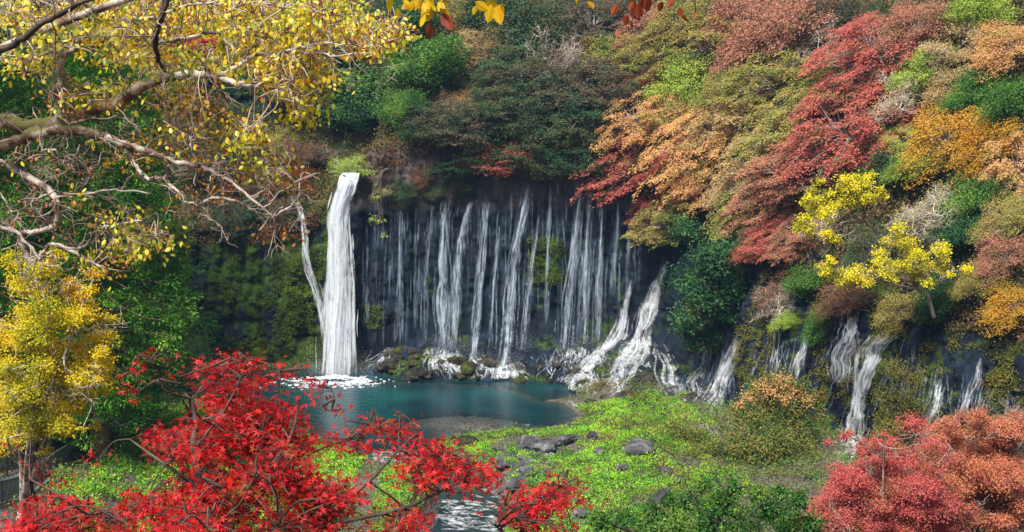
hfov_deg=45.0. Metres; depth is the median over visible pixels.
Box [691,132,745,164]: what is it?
bare tree
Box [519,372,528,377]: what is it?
wet rock
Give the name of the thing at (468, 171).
maple tree
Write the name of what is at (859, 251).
bushy tree
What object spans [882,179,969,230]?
bare tree
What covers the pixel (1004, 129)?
bushy tree
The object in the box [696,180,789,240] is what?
maple tree
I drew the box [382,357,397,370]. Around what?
wet rock
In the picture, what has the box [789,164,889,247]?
yellow maple
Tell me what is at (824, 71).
broadleaf tree
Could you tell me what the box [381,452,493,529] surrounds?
rapids
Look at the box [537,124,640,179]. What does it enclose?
maple tree
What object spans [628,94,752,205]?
maple tree
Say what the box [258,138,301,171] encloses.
bare tree
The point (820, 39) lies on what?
bare tree
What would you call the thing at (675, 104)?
bushy tree
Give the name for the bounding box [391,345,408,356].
wet rock
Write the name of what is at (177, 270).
cedar tree
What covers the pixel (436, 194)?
broadleaf tree
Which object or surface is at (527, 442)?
boulder
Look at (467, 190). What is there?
broadleaf tree
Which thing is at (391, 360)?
wet rock
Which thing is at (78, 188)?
cedar tree
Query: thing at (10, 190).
cedar tree
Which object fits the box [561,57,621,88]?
bare tree
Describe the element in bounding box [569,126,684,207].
maple tree
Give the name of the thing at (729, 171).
maple tree
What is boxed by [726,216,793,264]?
maple tree
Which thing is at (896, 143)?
slender tree
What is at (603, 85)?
maple tree
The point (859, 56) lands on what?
maple tree
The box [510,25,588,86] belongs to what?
bare tree
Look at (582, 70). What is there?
maple tree
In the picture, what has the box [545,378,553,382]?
wet rock
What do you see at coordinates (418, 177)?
bushy tree
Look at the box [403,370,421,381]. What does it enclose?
wet rock
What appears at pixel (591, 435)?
boulder
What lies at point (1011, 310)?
bushy tree
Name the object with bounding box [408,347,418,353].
wet rock
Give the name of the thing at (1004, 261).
bushy tree
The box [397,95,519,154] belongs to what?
maple tree
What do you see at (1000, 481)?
rose maple
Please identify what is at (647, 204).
maple tree
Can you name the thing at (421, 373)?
wet rock
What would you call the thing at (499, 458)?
stone
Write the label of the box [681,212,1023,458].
moss plants
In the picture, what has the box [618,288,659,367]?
waterfall
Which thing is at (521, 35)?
broadleaf tree
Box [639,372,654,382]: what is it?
wet rock
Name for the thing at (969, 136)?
bare tree
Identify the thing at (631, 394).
shrub
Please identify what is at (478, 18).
broadleaf tree
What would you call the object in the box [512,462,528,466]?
stone
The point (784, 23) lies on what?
bushy tree
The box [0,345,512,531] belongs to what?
red maple
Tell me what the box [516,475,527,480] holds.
stone
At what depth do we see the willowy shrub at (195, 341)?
73.77 m
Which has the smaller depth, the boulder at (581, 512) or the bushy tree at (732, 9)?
the boulder at (581, 512)
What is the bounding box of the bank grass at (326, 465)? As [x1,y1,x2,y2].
[0,402,368,531]
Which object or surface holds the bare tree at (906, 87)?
on the hillside
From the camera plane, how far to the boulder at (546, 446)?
80.56 m
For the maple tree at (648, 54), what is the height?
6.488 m
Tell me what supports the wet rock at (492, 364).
on the cliff
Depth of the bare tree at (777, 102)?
107.08 m
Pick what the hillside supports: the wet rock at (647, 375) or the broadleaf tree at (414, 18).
the broadleaf tree at (414, 18)
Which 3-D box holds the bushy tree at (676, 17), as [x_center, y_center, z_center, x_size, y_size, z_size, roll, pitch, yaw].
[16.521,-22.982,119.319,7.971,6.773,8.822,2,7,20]
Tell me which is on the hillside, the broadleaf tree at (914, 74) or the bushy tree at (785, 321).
the broadleaf tree at (914, 74)
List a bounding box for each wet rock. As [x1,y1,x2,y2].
[374,363,383,371]
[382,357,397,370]
[383,349,392,356]
[387,358,396,363]
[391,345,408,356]
[393,355,404,361]
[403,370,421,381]
[407,354,423,362]
[407,366,433,379]
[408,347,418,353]
[408,360,417,367]
[437,359,446,364]
[448,356,466,364]
[453,372,466,379]
[460,361,476,375]
[477,369,485,374]
[479,357,497,368]
[486,361,497,368]
[505,360,512,365]
[511,376,528,382]
[513,363,525,370]
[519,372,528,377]
[532,364,541,368]
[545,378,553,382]
[551,362,561,368]
[570,366,590,378]
[575,379,588,386]
[585,398,596,404]
[599,394,608,398]
[614,390,627,396]
[628,379,639,385]
[628,386,645,393]
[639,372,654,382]
[647,378,657,382]
[666,385,680,392]
[667,391,674,397]
[678,392,700,403]
[702,393,718,402]
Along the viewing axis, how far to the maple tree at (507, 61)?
118.38 m
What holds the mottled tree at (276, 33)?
on the ground at (434, 506)
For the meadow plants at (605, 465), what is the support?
on the ground at (434, 506)
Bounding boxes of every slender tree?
[248,123,309,156]
[308,143,344,166]
[368,186,399,202]
[436,87,479,110]
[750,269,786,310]
[865,122,921,157]
[891,15,1012,76]
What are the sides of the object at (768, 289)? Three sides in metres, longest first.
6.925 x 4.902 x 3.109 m
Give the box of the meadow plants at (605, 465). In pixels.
[46,387,754,531]
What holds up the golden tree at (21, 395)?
on the ground at (434, 506)
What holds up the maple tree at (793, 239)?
on the hillside
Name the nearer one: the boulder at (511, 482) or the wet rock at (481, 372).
the boulder at (511, 482)
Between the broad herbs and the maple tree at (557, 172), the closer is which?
the broad herbs
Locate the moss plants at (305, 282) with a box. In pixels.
[23,196,568,364]
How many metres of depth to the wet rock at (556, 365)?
110.35 m
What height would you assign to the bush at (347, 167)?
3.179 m
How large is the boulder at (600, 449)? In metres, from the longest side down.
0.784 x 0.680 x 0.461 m
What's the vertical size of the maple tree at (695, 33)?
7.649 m
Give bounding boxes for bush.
[325,154,379,179]
[710,365,834,470]
[731,367,817,412]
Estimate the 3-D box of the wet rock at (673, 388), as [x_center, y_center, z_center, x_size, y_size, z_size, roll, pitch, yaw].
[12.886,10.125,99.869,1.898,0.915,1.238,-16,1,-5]
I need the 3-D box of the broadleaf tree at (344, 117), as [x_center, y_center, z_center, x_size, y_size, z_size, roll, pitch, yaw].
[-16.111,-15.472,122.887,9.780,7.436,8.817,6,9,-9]
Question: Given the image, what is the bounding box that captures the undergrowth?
[2,0,1023,324]
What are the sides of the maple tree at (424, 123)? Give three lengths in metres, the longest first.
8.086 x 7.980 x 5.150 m
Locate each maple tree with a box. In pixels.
[160,0,238,63]
[254,0,352,53]
[389,101,466,149]
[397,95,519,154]
[419,147,503,184]
[440,84,542,151]
[452,137,536,179]
[459,42,578,98]
[461,79,583,142]
[468,59,539,99]
[478,123,564,177]
[500,46,620,118]
[514,88,627,153]
[517,134,601,193]
[527,60,650,120]
[536,0,647,49]
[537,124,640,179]
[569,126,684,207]
[576,89,690,157]
[589,162,630,190]
[606,29,696,93]
[620,193,702,251]
[622,182,676,231]
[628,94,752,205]
[653,12,750,79]
[655,139,751,219]
[669,168,717,206]
[675,92,781,164]
[696,120,791,215]
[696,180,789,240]
[706,43,823,116]
[719,169,807,242]
[723,84,843,167]
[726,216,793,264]
[732,136,861,207]
[755,77,930,191]
[762,212,823,265]
[789,65,891,123]
[794,10,927,111]
[955,122,1023,210]
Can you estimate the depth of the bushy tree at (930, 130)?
88.50 m
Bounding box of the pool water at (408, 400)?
[147,369,575,450]
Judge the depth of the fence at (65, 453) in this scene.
65.93 m
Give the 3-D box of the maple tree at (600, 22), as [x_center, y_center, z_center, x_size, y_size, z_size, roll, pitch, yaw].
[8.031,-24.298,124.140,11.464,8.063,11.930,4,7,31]
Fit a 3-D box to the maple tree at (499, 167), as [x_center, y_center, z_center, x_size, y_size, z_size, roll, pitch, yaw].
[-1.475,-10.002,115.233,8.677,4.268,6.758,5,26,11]
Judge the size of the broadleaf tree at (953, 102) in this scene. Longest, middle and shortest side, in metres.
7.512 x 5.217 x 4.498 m
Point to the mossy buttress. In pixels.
(896, 398)
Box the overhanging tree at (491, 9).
[386,0,715,38]
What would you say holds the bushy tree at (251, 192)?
on the hillside
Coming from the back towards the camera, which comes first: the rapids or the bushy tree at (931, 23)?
the bushy tree at (931, 23)
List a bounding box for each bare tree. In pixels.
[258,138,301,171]
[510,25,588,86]
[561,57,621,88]
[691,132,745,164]
[700,170,732,210]
[746,92,792,116]
[746,280,796,327]
[784,11,855,66]
[787,209,848,243]
[861,68,923,125]
[881,197,944,244]
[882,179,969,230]
[947,112,1001,153]
[973,206,1019,251]
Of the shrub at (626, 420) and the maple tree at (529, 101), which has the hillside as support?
the maple tree at (529, 101)
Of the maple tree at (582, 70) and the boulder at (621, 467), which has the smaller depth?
the boulder at (621, 467)
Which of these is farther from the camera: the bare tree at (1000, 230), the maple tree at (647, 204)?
the maple tree at (647, 204)
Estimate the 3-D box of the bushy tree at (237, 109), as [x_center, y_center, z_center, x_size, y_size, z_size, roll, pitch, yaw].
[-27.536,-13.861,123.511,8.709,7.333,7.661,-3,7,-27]
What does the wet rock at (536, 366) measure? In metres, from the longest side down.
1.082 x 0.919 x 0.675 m
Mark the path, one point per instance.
(10, 475)
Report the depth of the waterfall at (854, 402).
84.62 m
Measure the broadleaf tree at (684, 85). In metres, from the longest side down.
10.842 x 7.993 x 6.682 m
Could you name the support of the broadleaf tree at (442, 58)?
on the hillside
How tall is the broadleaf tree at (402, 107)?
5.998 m
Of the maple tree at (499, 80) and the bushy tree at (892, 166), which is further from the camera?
the maple tree at (499, 80)
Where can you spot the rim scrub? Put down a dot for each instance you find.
(1017, 334)
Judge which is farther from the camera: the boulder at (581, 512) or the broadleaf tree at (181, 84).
the broadleaf tree at (181, 84)
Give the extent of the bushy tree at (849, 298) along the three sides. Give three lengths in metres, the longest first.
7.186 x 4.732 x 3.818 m
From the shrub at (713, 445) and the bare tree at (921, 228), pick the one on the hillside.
the bare tree at (921, 228)
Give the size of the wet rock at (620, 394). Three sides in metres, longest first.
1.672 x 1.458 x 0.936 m
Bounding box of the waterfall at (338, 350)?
[316,173,358,374]
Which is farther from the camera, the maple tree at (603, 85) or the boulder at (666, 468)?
the maple tree at (603, 85)
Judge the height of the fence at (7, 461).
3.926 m
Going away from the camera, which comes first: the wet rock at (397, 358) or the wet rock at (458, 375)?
the wet rock at (458, 375)
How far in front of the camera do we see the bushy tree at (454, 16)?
124.59 m
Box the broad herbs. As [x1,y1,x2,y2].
[381,389,902,531]
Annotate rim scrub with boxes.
[126,99,1023,343]
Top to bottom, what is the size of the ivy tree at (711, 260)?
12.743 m
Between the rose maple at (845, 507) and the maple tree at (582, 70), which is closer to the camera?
the rose maple at (845, 507)
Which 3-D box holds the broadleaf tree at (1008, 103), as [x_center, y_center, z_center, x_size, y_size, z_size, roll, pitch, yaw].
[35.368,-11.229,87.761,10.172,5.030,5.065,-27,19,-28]
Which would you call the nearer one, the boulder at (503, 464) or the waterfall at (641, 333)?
the boulder at (503, 464)
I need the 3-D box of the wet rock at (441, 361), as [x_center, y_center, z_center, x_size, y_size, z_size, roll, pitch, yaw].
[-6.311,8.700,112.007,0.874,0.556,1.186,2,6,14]
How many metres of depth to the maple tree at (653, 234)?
108.40 m
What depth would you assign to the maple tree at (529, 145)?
113.08 m
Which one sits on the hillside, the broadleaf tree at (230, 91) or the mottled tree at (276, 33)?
the broadleaf tree at (230, 91)
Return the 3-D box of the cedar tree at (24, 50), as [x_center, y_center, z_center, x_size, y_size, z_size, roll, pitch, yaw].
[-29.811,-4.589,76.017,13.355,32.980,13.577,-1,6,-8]
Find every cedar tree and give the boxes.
[0,0,95,430]
[0,0,141,427]
[0,0,204,463]
[2,52,140,352]
[60,64,221,434]
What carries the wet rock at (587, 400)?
in the pool water at (408, 400)
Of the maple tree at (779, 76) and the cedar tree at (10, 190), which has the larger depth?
the maple tree at (779, 76)
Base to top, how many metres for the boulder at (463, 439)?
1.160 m
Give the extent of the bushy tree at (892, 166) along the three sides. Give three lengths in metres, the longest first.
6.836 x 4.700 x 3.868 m
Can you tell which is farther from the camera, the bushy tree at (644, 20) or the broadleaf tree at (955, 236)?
the bushy tree at (644, 20)
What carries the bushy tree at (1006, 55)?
on the hillside
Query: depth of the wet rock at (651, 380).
102.57 m
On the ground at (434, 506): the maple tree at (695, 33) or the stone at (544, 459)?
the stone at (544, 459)
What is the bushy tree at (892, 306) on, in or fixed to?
on the cliff
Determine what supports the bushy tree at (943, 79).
on the hillside
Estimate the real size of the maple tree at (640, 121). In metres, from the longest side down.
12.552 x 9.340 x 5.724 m
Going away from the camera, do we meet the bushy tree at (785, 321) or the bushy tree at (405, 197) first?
the bushy tree at (785, 321)
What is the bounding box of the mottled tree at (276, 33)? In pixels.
[0,0,421,302]
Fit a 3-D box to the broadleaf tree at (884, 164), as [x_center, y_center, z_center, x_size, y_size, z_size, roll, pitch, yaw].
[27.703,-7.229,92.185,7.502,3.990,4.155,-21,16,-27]
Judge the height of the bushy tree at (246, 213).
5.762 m
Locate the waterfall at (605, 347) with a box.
[582,301,627,373]
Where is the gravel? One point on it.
(456, 426)
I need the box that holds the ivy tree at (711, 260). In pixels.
[658,202,760,355]
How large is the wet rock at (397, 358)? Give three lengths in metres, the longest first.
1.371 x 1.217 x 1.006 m
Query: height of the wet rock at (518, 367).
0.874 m
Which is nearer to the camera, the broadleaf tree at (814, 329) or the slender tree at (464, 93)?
the broadleaf tree at (814, 329)
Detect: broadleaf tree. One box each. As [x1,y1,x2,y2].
[138,51,224,110]
[170,134,261,192]
[203,47,285,103]
[299,40,382,79]
[307,73,384,135]
[308,27,469,120]
[355,0,459,55]
[367,82,432,132]
[377,30,480,95]
[420,181,448,202]
[449,0,533,45]
[451,179,478,200]
[482,0,578,61]
[638,44,723,116]
[776,263,825,301]
[798,306,830,348]
[800,52,849,86]
[848,141,905,188]
[883,41,967,101]
[906,262,969,328]
[918,208,998,259]
[929,170,1020,222]
[934,58,1017,116]
[936,0,1023,42]
[963,74,1023,135]
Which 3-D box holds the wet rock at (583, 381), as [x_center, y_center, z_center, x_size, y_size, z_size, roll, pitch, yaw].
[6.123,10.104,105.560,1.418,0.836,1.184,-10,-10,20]
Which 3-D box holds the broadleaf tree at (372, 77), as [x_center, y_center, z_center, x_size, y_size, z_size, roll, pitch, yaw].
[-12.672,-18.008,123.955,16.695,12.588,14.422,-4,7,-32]
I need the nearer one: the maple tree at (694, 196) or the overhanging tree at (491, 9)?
the overhanging tree at (491, 9)
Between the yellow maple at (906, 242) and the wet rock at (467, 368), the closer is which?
the yellow maple at (906, 242)
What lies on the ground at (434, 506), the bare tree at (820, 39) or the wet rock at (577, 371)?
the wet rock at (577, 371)
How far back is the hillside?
116.64 m
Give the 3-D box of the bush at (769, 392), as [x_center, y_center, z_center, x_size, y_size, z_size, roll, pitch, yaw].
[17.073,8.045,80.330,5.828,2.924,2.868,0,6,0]
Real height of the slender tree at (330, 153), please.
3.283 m
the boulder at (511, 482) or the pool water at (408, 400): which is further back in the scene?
the pool water at (408, 400)
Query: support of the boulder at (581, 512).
on the ground at (434, 506)
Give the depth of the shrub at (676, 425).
81.80 m
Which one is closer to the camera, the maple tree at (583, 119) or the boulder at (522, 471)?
the boulder at (522, 471)
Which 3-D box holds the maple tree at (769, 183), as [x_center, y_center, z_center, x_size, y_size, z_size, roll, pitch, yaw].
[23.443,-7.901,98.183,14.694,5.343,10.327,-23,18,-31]
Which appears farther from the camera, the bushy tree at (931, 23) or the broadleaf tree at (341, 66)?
the broadleaf tree at (341, 66)
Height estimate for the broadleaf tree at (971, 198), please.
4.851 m
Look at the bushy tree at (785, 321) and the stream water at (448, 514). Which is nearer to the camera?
the stream water at (448, 514)
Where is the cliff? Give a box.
[0,146,1023,465]
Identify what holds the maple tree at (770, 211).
on the hillside
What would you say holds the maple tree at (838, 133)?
on the hillside
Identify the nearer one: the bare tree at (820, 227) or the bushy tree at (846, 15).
the bare tree at (820, 227)
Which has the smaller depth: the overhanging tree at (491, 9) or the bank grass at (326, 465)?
the overhanging tree at (491, 9)
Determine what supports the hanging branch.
hanging from the cliff
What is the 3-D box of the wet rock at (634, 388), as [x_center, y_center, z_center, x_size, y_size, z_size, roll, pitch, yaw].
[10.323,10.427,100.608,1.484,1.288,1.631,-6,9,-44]
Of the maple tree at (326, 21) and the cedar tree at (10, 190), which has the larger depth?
the maple tree at (326, 21)
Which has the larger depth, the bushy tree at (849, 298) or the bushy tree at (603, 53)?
the bushy tree at (603, 53)
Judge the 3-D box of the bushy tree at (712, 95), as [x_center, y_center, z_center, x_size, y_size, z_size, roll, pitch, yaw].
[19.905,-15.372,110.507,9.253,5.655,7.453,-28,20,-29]
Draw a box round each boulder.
[453,435,477,447]
[497,461,507,469]
[505,477,523,491]
[517,466,536,475]
[519,435,539,450]
[533,440,557,452]
[555,434,577,445]
[571,508,591,518]
[586,431,596,440]
[593,446,604,452]
[615,464,627,470]
[625,437,653,457]
[650,487,670,503]
[660,467,673,474]
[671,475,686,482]
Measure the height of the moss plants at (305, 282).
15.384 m
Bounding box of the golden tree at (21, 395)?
[0,240,133,519]
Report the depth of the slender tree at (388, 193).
113.84 m
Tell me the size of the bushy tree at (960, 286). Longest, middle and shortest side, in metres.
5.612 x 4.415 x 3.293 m
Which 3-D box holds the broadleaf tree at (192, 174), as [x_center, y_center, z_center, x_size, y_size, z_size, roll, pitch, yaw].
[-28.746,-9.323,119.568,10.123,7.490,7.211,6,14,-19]
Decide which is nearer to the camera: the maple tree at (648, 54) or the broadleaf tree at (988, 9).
the broadleaf tree at (988, 9)
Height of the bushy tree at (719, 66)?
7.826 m
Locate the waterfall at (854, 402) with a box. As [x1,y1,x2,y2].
[841,338,886,456]
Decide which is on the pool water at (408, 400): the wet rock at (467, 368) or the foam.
the foam
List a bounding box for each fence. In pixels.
[0,417,91,474]
[0,417,122,503]
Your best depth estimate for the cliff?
114.08 m
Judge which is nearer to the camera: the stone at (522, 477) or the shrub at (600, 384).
the stone at (522, 477)
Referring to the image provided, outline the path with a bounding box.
[0,413,121,502]
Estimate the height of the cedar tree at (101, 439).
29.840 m
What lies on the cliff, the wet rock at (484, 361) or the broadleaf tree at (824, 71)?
the wet rock at (484, 361)
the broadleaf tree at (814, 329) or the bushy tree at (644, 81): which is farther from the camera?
the bushy tree at (644, 81)
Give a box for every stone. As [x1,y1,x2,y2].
[495,456,505,461]
[496,487,504,493]
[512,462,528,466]
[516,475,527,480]
[517,455,525,459]
[520,424,531,427]
[536,457,547,461]
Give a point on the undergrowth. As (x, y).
(314, 206)
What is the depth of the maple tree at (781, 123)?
101.83 m
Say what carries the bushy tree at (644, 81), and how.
on the hillside
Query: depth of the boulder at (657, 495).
70.69 m
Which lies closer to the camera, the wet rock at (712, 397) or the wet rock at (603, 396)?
the wet rock at (712, 397)
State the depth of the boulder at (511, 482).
75.36 m
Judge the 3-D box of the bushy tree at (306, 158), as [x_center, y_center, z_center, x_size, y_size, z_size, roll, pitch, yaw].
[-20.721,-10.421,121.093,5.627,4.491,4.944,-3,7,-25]
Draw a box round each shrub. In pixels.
[155,308,216,454]
[568,450,830,531]
[586,375,616,391]
[620,414,662,428]
[627,391,653,402]
[662,417,711,443]
[685,433,728,462]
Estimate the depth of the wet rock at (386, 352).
114.00 m
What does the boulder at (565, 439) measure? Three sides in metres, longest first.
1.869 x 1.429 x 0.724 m
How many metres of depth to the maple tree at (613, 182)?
113.06 m
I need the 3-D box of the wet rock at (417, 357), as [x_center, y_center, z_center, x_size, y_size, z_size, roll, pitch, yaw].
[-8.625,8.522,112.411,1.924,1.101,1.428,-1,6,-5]
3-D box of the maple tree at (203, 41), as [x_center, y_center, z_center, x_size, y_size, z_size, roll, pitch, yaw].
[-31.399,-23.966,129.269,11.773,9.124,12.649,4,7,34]
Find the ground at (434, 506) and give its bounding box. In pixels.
[0,375,1023,531]
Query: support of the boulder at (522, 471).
on the ground at (434, 506)
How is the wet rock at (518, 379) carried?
in the pool water at (408, 400)
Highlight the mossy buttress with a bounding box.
[864,353,938,452]
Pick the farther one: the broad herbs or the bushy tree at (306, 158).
the bushy tree at (306, 158)
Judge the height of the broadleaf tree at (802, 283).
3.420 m
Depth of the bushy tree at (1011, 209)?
80.96 m
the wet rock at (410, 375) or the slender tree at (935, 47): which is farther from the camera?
the wet rock at (410, 375)
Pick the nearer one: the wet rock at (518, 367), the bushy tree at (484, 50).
the wet rock at (518, 367)
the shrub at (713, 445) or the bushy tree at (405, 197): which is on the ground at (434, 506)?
the shrub at (713, 445)
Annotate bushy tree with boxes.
[195,91,281,146]
[203,192,268,242]
[237,167,284,204]
[241,54,341,116]
[262,196,303,225]
[274,137,332,172]
[389,177,423,210]
[408,166,442,189]
[411,0,479,40]
[447,20,514,68]
[576,29,653,79]
[609,1,693,69]
[618,60,664,95]
[641,0,719,50]
[647,92,714,148]
[691,57,768,109]
[692,0,788,67]
[703,24,781,87]
[714,0,841,71]
[766,305,801,331]
[791,0,872,51]
[809,273,886,323]
[835,222,900,287]
[869,283,930,344]
[870,0,960,67]
[876,141,946,184]
[894,99,997,194]
[915,61,981,116]
[941,114,1023,191]
[945,255,1010,300]
[962,18,1023,85]
[966,183,1023,244]
[970,228,1023,289]
[974,277,1023,341]
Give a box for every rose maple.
[795,410,989,531]
[890,396,1023,531]
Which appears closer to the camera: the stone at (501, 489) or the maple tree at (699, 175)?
the stone at (501, 489)
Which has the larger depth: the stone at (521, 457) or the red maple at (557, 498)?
the stone at (521, 457)
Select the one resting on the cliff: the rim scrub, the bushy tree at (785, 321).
the bushy tree at (785, 321)
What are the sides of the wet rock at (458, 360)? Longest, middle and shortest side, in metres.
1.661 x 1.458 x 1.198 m
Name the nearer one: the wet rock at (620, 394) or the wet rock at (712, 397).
the wet rock at (712, 397)
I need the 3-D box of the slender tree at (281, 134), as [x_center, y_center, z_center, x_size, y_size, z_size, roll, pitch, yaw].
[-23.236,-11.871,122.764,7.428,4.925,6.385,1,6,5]
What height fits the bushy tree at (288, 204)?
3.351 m
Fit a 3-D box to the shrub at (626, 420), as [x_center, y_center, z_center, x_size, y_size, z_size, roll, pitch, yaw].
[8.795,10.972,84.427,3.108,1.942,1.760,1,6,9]
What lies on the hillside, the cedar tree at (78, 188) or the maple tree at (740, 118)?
the maple tree at (740, 118)
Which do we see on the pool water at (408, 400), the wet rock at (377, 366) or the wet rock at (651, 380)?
the wet rock at (377, 366)
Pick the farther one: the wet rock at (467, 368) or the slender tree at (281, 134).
the slender tree at (281, 134)
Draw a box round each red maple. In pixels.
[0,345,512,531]
[476,464,594,531]
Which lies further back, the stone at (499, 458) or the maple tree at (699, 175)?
the maple tree at (699, 175)
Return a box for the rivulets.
[366,348,719,428]
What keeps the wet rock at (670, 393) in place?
on the ground at (434, 506)
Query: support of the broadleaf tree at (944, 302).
on the cliff
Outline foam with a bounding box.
[259,373,409,390]
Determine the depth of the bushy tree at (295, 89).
123.30 m
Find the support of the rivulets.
on the cliff
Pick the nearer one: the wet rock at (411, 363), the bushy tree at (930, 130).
the bushy tree at (930, 130)
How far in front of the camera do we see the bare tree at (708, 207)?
105.10 m
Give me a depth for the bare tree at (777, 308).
93.11 m
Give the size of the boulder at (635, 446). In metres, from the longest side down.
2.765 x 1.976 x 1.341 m
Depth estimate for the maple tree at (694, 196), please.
107.20 m
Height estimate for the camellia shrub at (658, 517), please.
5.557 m
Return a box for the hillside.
[3,0,1023,296]
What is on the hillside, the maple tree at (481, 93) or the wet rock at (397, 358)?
the maple tree at (481, 93)
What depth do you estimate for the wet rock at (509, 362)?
111.95 m
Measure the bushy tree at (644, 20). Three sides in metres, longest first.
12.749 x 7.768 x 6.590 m
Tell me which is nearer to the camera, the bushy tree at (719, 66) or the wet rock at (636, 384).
the wet rock at (636, 384)
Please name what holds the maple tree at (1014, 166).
on the hillside
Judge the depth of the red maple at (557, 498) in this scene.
9.65 m
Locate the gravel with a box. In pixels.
[302,413,589,441]
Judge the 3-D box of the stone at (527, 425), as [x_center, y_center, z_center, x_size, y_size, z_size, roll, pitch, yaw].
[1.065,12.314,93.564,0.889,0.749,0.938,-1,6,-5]
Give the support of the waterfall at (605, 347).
on the cliff
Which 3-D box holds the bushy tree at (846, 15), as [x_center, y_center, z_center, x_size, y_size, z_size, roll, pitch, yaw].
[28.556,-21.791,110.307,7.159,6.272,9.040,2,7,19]
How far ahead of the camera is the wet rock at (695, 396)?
96.59 m
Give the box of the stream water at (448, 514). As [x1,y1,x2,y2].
[356,444,510,531]
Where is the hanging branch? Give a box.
[347,153,388,238]
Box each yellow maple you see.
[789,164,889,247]
[807,218,974,317]
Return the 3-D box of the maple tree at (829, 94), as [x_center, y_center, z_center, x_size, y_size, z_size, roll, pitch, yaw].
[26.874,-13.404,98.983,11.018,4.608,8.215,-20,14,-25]
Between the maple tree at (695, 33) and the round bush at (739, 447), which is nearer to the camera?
the round bush at (739, 447)

